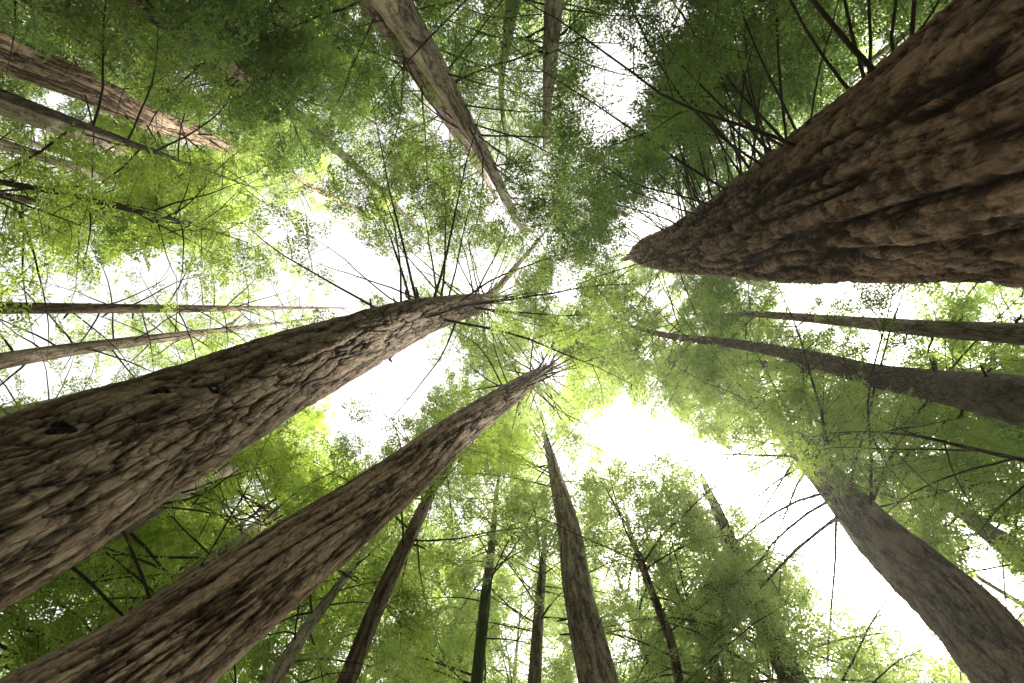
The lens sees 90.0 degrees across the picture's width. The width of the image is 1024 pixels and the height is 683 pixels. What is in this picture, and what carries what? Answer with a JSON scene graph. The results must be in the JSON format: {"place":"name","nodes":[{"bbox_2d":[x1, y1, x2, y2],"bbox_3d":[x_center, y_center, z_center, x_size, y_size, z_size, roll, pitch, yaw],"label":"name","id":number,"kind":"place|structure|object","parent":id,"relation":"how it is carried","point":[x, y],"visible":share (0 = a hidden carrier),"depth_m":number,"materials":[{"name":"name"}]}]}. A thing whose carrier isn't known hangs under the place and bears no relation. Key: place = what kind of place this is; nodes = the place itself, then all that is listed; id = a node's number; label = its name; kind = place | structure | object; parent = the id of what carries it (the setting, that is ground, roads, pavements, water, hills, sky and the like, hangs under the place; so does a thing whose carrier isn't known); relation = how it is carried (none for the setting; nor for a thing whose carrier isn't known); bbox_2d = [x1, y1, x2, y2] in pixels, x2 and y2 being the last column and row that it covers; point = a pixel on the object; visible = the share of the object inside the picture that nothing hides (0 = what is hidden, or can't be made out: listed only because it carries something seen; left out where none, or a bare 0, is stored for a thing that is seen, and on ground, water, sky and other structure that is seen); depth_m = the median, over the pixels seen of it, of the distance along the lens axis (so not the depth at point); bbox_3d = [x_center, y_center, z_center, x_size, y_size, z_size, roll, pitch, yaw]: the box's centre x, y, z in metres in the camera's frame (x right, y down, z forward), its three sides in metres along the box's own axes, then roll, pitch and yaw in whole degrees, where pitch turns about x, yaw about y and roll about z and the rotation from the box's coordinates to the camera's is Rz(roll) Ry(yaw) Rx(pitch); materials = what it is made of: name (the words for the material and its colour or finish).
{"place":"outdoors","nodes":[
{"label":"outdoors","id":0,"kind":"place"},
{"bbox_2d":[0,0,1023,682],"label":"sky","id":1,"kind":"structure","parent":0,"point":[410,363],"materials":[{"name":"white"}]},
{"bbox_3d":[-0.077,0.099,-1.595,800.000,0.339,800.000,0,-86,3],"label":"ground","id":2,"kind":"structure","parent":0,"visible":0},
{"bbox_2d":[0,320,157,408],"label":"conifer tree","id":3,"kind":"object","parent":2,"relation":"on","point":[98,356],"visible":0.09,"depth_m":20.76,"materials":[{"name":"green plant"}]},
{"bbox_2d":[0,79,222,251],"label":"conifer tree","id":4,"kind":"object","parent":2,"relation":"on","point":[23,115],"visible":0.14,"depth_m":15.97,"materials":[{"name":"green plant"}]},
{"bbox_2d":[0,110,240,273],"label":"conifer tree","id":5,"kind":"object","parent":2,"relation":"on","point":[7,145],"visible":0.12,"depth_m":17.30,"materials":[{"name":"green plant"}]},
{"bbox_2d":[0,303,249,475],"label":"conifer tree","id":6,"kind":"object","parent":2,"relation":"on","point":[182,341],"visible":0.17,"depth_m":23.79,"materials":[{"name":"green plant"}]},
{"bbox_2d":[0,0,258,276],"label":"conifer tree","id":7,"kind":"object","parent":2,"relation":"on","point":[40,91],"visible":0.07,"depth_m":15.98,"materials":[{"name":"green plant"}]},
{"bbox_2d":[0,113,280,358],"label":"conifer tree","id":8,"kind":"object","parent":2,"relation":"on","point":[27,199],"visible":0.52,"depth_m":12.55,"materials":[{"name":"green plant"}]},
{"bbox_2d":[0,0,280,171],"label":"conifer tree","id":9,"kind":"object","parent":2,"relation":"on","point":[77,106],"visible":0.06,"depth_m":18.98,"materials":[{"name":"green plant"}]},
{"bbox_2d":[0,131,287,329],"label":"conifer tree","id":10,"kind":"object","parent":2,"relation":"on","point":[144,182],"visible":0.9,"depth_m":10.73,"materials":[{"name":"green plant"}]},
{"bbox_2d":[0,0,300,260],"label":"conifer tree","id":11,"kind":"object","parent":2,"relation":"on","point":[12,98],"visible":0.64,"depth_m":12.77,"materials":[{"name":"green plant"}]},
{"bbox_2d":[0,426,314,677],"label":"conifer tree","id":12,"kind":"object","parent":2,"relation":"on","point":[81,589],"depth_m":14.37,"materials":[{"name":"green plant"}]},
{"bbox_2d":[0,228,320,385],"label":"conifer tree","id":13,"kind":"object","parent":2,"relation":"on","point":[15,358],"visible":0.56,"depth_m":17.27,"materials":[{"name":"green plant"}]},
{"bbox_2d":[0,358,328,671],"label":"conifer tree","id":14,"kind":"object","parent":2,"relation":"on","point":[55,641],"visible":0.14,"depth_m":12.43,"materials":[{"name":"green plant"}]},
{"bbox_2d":[0,0,330,227],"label":"conifer tree","id":15,"kind":"object","parent":2,"relation":"on","point":[90,18],"visible":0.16,"depth_m":14.31,"materials":[{"name":"green plant"}]},
{"bbox_2d":[0,417,340,682],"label":"conifer tree","id":16,"kind":"object","parent":2,"relation":"on","point":[184,522],"visible":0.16,"depth_m":14.33,"materials":[{"name":"green plant"}]},
{"bbox_2d":[0,421,343,676],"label":"conifer tree","id":17,"kind":"object","parent":2,"relation":"on","point":[6,664],"visible":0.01,"depth_m":16.94,"materials":[{"name":"green plant"}]},
{"bbox_2d":[0,201,348,395],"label":"conifer tree","id":18,"kind":"object","parent":2,"relation":"on","point":[84,308],"visible":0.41,"depth_m":18.30,"materials":[{"name":"green plant"}]},
{"bbox_2d":[1,333,360,682],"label":"conifer tree","id":19,"kind":"object","parent":2,"relation":"on","point":[238,462],"visible":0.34,"depth_m":12.80,"materials":[{"name":"green plant"}]},
{"bbox_2d":[0,0,362,181],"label":"conifer tree","id":20,"kind":"object","parent":2,"relation":"on","point":[132,4],"visible":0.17,"depth_m":15.67,"materials":[{"name":"green plant"}]},
{"bbox_2d":[0,0,370,265],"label":"conifer tree","id":21,"kind":"object","parent":2,"relation":"on","point":[26,64],"visible":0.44,"depth_m":17.38,"materials":[{"name":"green plant"}]},
{"bbox_2d":[0,0,389,196],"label":"conifer tree","id":22,"kind":"object","parent":2,"relation":"on","point":[275,112],"visible":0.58,"depth_m":12.98,"materials":[{"name":"green plant"}]},
{"bbox_2d":[84,4,350,123],"bbox_3d":[-13.073,-15.528,15.992,14.231,36.266,13.956,32,-86,0],"label":"conifer tree","id":23,"kind":"object","parent":2,"relation":"on","point":[256,48],"visible":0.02,"depth_m":23.52,"materials":[{"name":"green plant"}]},
{"bbox_2d":[0,395,439,682],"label":"conifer tree","id":24,"kind":"object","parent":2,"relation":"on","point":[187,572],"visible":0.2,"depth_m":12.65,"materials":[{"name":"green plant"}]},
{"bbox_2d":[57,0,436,245],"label":"conifer tree","id":25,"kind":"object","parent":2,"relation":"on","point":[338,155],"visible":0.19,"depth_m":21.98,"materials":[{"name":"green plant"}]},
{"bbox_2d":[137,0,391,133],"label":"conifer tree","id":26,"kind":"object","parent":2,"relation":"on","point":[303,43],"visible":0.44,"depth_m":12.42,"materials":[{"name":"green plant"}]},
{"bbox_2d":[136,497,465,682],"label":"conifer tree","id":27,"kind":"object","parent":2,"relation":"on","point":[288,678],"visible":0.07,"depth_m":17.45,"materials":[{"name":"green plant"}]},
{"bbox_2d":[213,515,400,682],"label":"conifer tree","id":28,"kind":"object","parent":2,"relation":"on","point":[341,625],"visible":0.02,"depth_m":23.17,"materials":[{"name":"green plant"}]},
{"bbox_2d":[154,0,490,100],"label":"conifer tree","id":29,"kind":"object","parent":2,"relation":"on","point":[228,25],"visible":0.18,"depth_m":15.92,"materials":[{"name":"green plant"}]},
{"bbox_2d":[195,484,456,682],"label":"conifer tree","id":30,"kind":"object","parent":2,"relation":"on","point":[282,666],"visible":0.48,"depth_m":11.10,"materials":[{"name":"green plant"}]},
{"bbox_2d":[196,0,463,118],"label":"conifer tree","id":31,"kind":"object","parent":2,"relation":"on","point":[363,14],"visible":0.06,"depth_m":21.86,"materials":[{"name":"green plant"}]},
{"bbox_2d":[0,45,664,610],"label":"conifer tree","id":32,"kind":"object","parent":2,"relation":"on","point":[86,473],"visible":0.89,"depth_m":6.22,"materials":[{"name":"brown plant"}]},
{"bbox_2d":[0,258,680,682],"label":"conifer tree","id":33,"kind":"object","parent":2,"relation":"on","point":[214,620],"visible":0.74,"depth_m":6.63,"materials":[{"name":"brown plant"}]},
{"bbox_2d":[148,0,579,234],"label":"conifer tree","id":34,"kind":"object","parent":2,"relation":"on","point":[428,93],"visible":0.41,"depth_m":16.41,"materials":[{"name":"green plant"}]},
{"bbox_2d":[286,526,472,682],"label":"conifer tree","id":35,"kind":"object","parent":2,"relation":"on","point":[365,678],"visible":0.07,"depth_m":27.00,"materials":[{"name":"green plant"}]},
{"bbox_2d":[262,373,543,682],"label":"conifer tree","id":36,"kind":"object","parent":2,"relation":"on","point":[363,637],"visible":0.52,"depth_m":13.36,"materials":[{"name":"green plant"}]},
{"bbox_2d":[322,0,502,80],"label":"conifer tree","id":37,"kind":"object","parent":2,"relation":"on","point":[342,5],"visible":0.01,"depth_m":16.12,"materials":[{"name":"green plant"}]},
{"bbox_2d":[339,0,543,88],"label":"conifer tree","id":38,"kind":"object","parent":2,"relation":"on","point":[497,41],"visible":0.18,"depth_m":19.01,"materials":[{"name":"green plant"}]},
{"bbox_2d":[296,416,609,682],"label":"conifer tree","id":39,"kind":"object","parent":2,"relation":"on","point":[478,665],"visible":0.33,"depth_m":15.87,"materials":[{"name":"green plant"}]},
{"bbox_2d":[376,527,576,682],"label":"conifer tree","id":40,"kind":"object","parent":2,"relation":"on","point":[491,678],"visible":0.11,"depth_m":23.94,"materials":[{"name":"green plant"}]},
{"bbox_2d":[341,0,627,277],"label":"conifer tree","id":41,"kind":"object","parent":2,"relation":"on","point":[404,21],"visible":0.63,"depth_m":15.04,"materials":[{"name":"green plant"}]},
{"bbox_2d":[399,549,576,682],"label":"conifer tree","id":42,"kind":"object","parent":2,"relation":"on","point":[504,616],"visible":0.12,"depth_m":24.83,"materials":[{"name":"green plant"}]},
{"bbox_2d":[314,0,674,181],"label":"conifer tree","id":43,"kind":"object","parent":2,"relation":"on","point":[453,39],"visible":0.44,"depth_m":12.06,"materials":[{"name":"green plant"}]},
{"bbox_2d":[420,529,575,682],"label":"conifer tree","id":44,"kind":"object","parent":2,"relation":"on","point":[517,616],"visible":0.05,"depth_m":34.40,"materials":[{"name":"green plant"}]},
{"bbox_2d":[435,365,629,682],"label":"conifer tree","id":45,"kind":"object","parent":2,"relation":"on","point":[593,660],"visible":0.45,"depth_m":16.09,"materials":[{"name":"green plant"}]},
{"bbox_2d":[490,0,600,39],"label":"conifer tree","id":46,"kind":"object","parent":2,"relation":"on","point":[539,20],"visible":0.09,"depth_m":26.34,"materials":[{"name":"green plant"}]},
{"bbox_2d":[426,460,699,682],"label":"conifer tree","id":47,"kind":"object","parent":2,"relation":"on","point":[535,664],"visible":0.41,"depth_m":16.19,"materials":[{"name":"green plant"}]},
{"bbox_2d":[458,0,670,151],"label":"conifer tree","id":48,"kind":"object","parent":2,"relation":"on","point":[554,8],"visible":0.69,"depth_m":11.36,"materials":[{"name":"grey plant"}]},
{"bbox_2d":[505,549,644,682],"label":"conifer tree","id":49,"kind":"object","parent":2,"relation":"on","point":[558,653],"visible":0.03,"depth_m":28.84,"materials":[{"name":"green plant"}]},
{"bbox_2d":[522,563,698,681],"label":"conifer tree","id":50,"kind":"object","parent":2,"relation":"on","point":[526,647],"visible":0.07,"depth_m":30.96,"materials":[{"name":"green plant"}]},
{"bbox_2d":[543,524,777,679],"bbox_3d":[7.528,16.749,17.991,15.196,38.267,14.909,-23,-88,4],"label":"conifer tree","id":51,"kind":"object","parent":2,"relation":"on","point":[557,628],"visible":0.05,"depth_m":26.01,"materials":[{"name":"green plant"}]},
{"bbox_2d":[510,435,838,682],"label":"conifer tree","id":52,"kind":"object","parent":2,"relation":"on","point":[592,496],"visible":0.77,"depth_m":11.88,"materials":[{"name":"green plant"}]},
{"bbox_2d":[616,0,761,73],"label":"conifer tree","id":53,"kind":"object","parent":2,"relation":"on","point":[683,10],"visible":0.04,"depth_m":17.34,"materials":[{"name":"green plant"}]},
{"bbox_2d":[555,459,840,682],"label":"conifer tree","id":54,"kind":"object","parent":2,"relation":"on","point":[664,569],"visible":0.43,"depth_m":13.58,"materials":[{"name":"green plant"}]},
{"bbox_2d":[599,525,845,680],"bbox_3d":[10.529,19.314,21.013,17.166,44.267,15.102,0,-86,3],"label":"conifer tree","id":55,"kind":"object","parent":2,"relation":"on","point":[700,615],"visible":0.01,"depth_m":26.16,"materials":[{"name":"green plant"}]},
{"bbox_2d":[425,0,1023,372],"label":"conifer tree","id":56,"kind":"object","parent":2,"relation":"on","point":[902,163],"visible":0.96,"depth_m":6.46,"materials":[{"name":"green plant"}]},
{"bbox_2d":[538,218,1023,453],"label":"conifer tree","id":57,"kind":"object","parent":2,"relation":"on","point":[997,396],"visible":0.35,"depth_m":20.60,"materials":[{"name":"green plant"}]},
{"bbox_2d":[624,540,944,682],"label":"conifer tree","id":58,"kind":"object","parent":2,"relation":"on","point":[788,636],"visible":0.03,"depth_m":20.22,"materials":[{"name":"green plant"}]},
{"bbox_2d":[547,437,1023,682],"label":"conifer tree","id":59,"kind":"object","parent":2,"relation":"on","point":[779,670],"visible":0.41,"depth_m":12.11,"materials":[{"name":"green plant"}]},
{"bbox_2d":[655,0,943,82],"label":"conifer tree","id":60,"kind":"object","parent":2,"relation":"on","point":[865,17],"visible":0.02,"depth_m":11.83,"materials":[{"name":"green plant"}]},
{"bbox_2d":[665,0,937,152],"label":"conifer tree","id":61,"kind":"object","parent":2,"relation":"on","point":[809,102],"visible":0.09,"depth_m":12.63,"materials":[{"name":"green plant"}]},
{"bbox_2d":[609,280,1023,682],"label":"conifer tree","id":62,"kind":"object","parent":2,"relation":"on","point":[974,626],"visible":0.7,"depth_m":12.60,"materials":[{"name":"green plant"}]},
{"bbox_2d":[720,0,951,157],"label":"conifer tree","id":63,"kind":"object","parent":2,"relation":"on","point":[847,69],"visible":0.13,"depth_m":12.51,"materials":[{"name":"green plant"}]},
{"bbox_2d":[750,0,930,140],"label":"conifer tree","id":64,"kind":"object","parent":2,"relation":"on","point":[867,46],"visible":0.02,"depth_m":18.24,"materials":[{"name":"green plant"}]},
{"bbox_2d":[777,559,912,682],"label":"conifer tree","id":65,"kind":"object","parent":2,"relation":"on","point":[829,657],"visible":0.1,"depth_m":19.89,"materials":[{"name":"green plant"}]},
{"bbox_2d":[671,277,1023,372],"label":"conifer tree","id":66,"kind":"object","parent":2,"relation":"on","point":[1002,332],"visible":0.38,"depth_m":13.29,"materials":[{"name":"green plant"}]},
{"bbox_2d":[737,574,958,682],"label":"conifer tree","id":67,"kind":"object","parent":2,"relation":"on","point":[894,621],"visible":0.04,"depth_m":23.13,"materials":[{"name":"green plant"}]},
{"bbox_2d":[764,379,1023,582],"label":"conifer tree","id":68,"kind":"object","parent":2,"relation":"on","point":[970,468],"visible":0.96,"depth_m":9.90,"materials":[{"name":"green plant"}]},
{"bbox_2d":[858,625,967,682],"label":"conifer tree","id":69,"kind":"object","parent":2,"relation":"on","point":[926,677],"visible":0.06,"depth_m":19.61,"materials":[{"name":"green plant"}]},
{"bbox_2d":[803,367,1023,623],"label":"conifer tree","id":70,"kind":"object","parent":2,"relation":"on","point":[996,530],"visible":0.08,"depth_m":16.34,"materials":[{"name":"green plant"}]},
{"bbox_2d":[804,317,1023,611],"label":"conifer tree","id":71,"kind":"object","parent":2,"relation":"on","point":[980,526],"visible":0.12,"depth_m":12.91,"materials":[{"name":"green plant"}]},
{"bbox_2d":[826,304,1023,531],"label":"conifer tree","id":72,"kind":"object","parent":2,"relation":"on","point":[893,356],"visible":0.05,"depth_m":20.75,"materials":[{"name":"green plant"}]},
{"bbox_2d":[853,503,1023,681],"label":"conifer tree","id":73,"kind":"object","parent":2,"relation":"on","point":[991,585],"visible":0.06,"depth_m":21.64,"materials":[{"name":"green plant"}]},
{"bbox_2d":[877,444,1023,622],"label":"conifer tree","id":74,"kind":"object","parent":2,"relation":"on","point":[1006,562],"depth_m":18.07,"materials":[{"name":"green plant"}]},
{"bbox_2d":[882,289,1023,465],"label":"conifer tree","id":75,"kind":"object","parent":2,"relation":"on","point":[941,340],"visible":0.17,"depth_m":18.40,"materials":[{"name":"green plant"}]},
{"bbox_2d":[884,282,1023,360],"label":"conifer tree","id":76,"kind":"object","parent":2,"relation":"on","point":[984,300],"visible":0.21,"depth_m":20.12,"materials":[{"name":"green plant"}]},
{"bbox_2d":[912,281,1023,362],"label":"conifer tree","id":77,"kind":"object","parent":2,"relation":"on","point":[987,287],"visible":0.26,"depth_m":22.18,"materials":[{"name":"green plant"}]}
]}

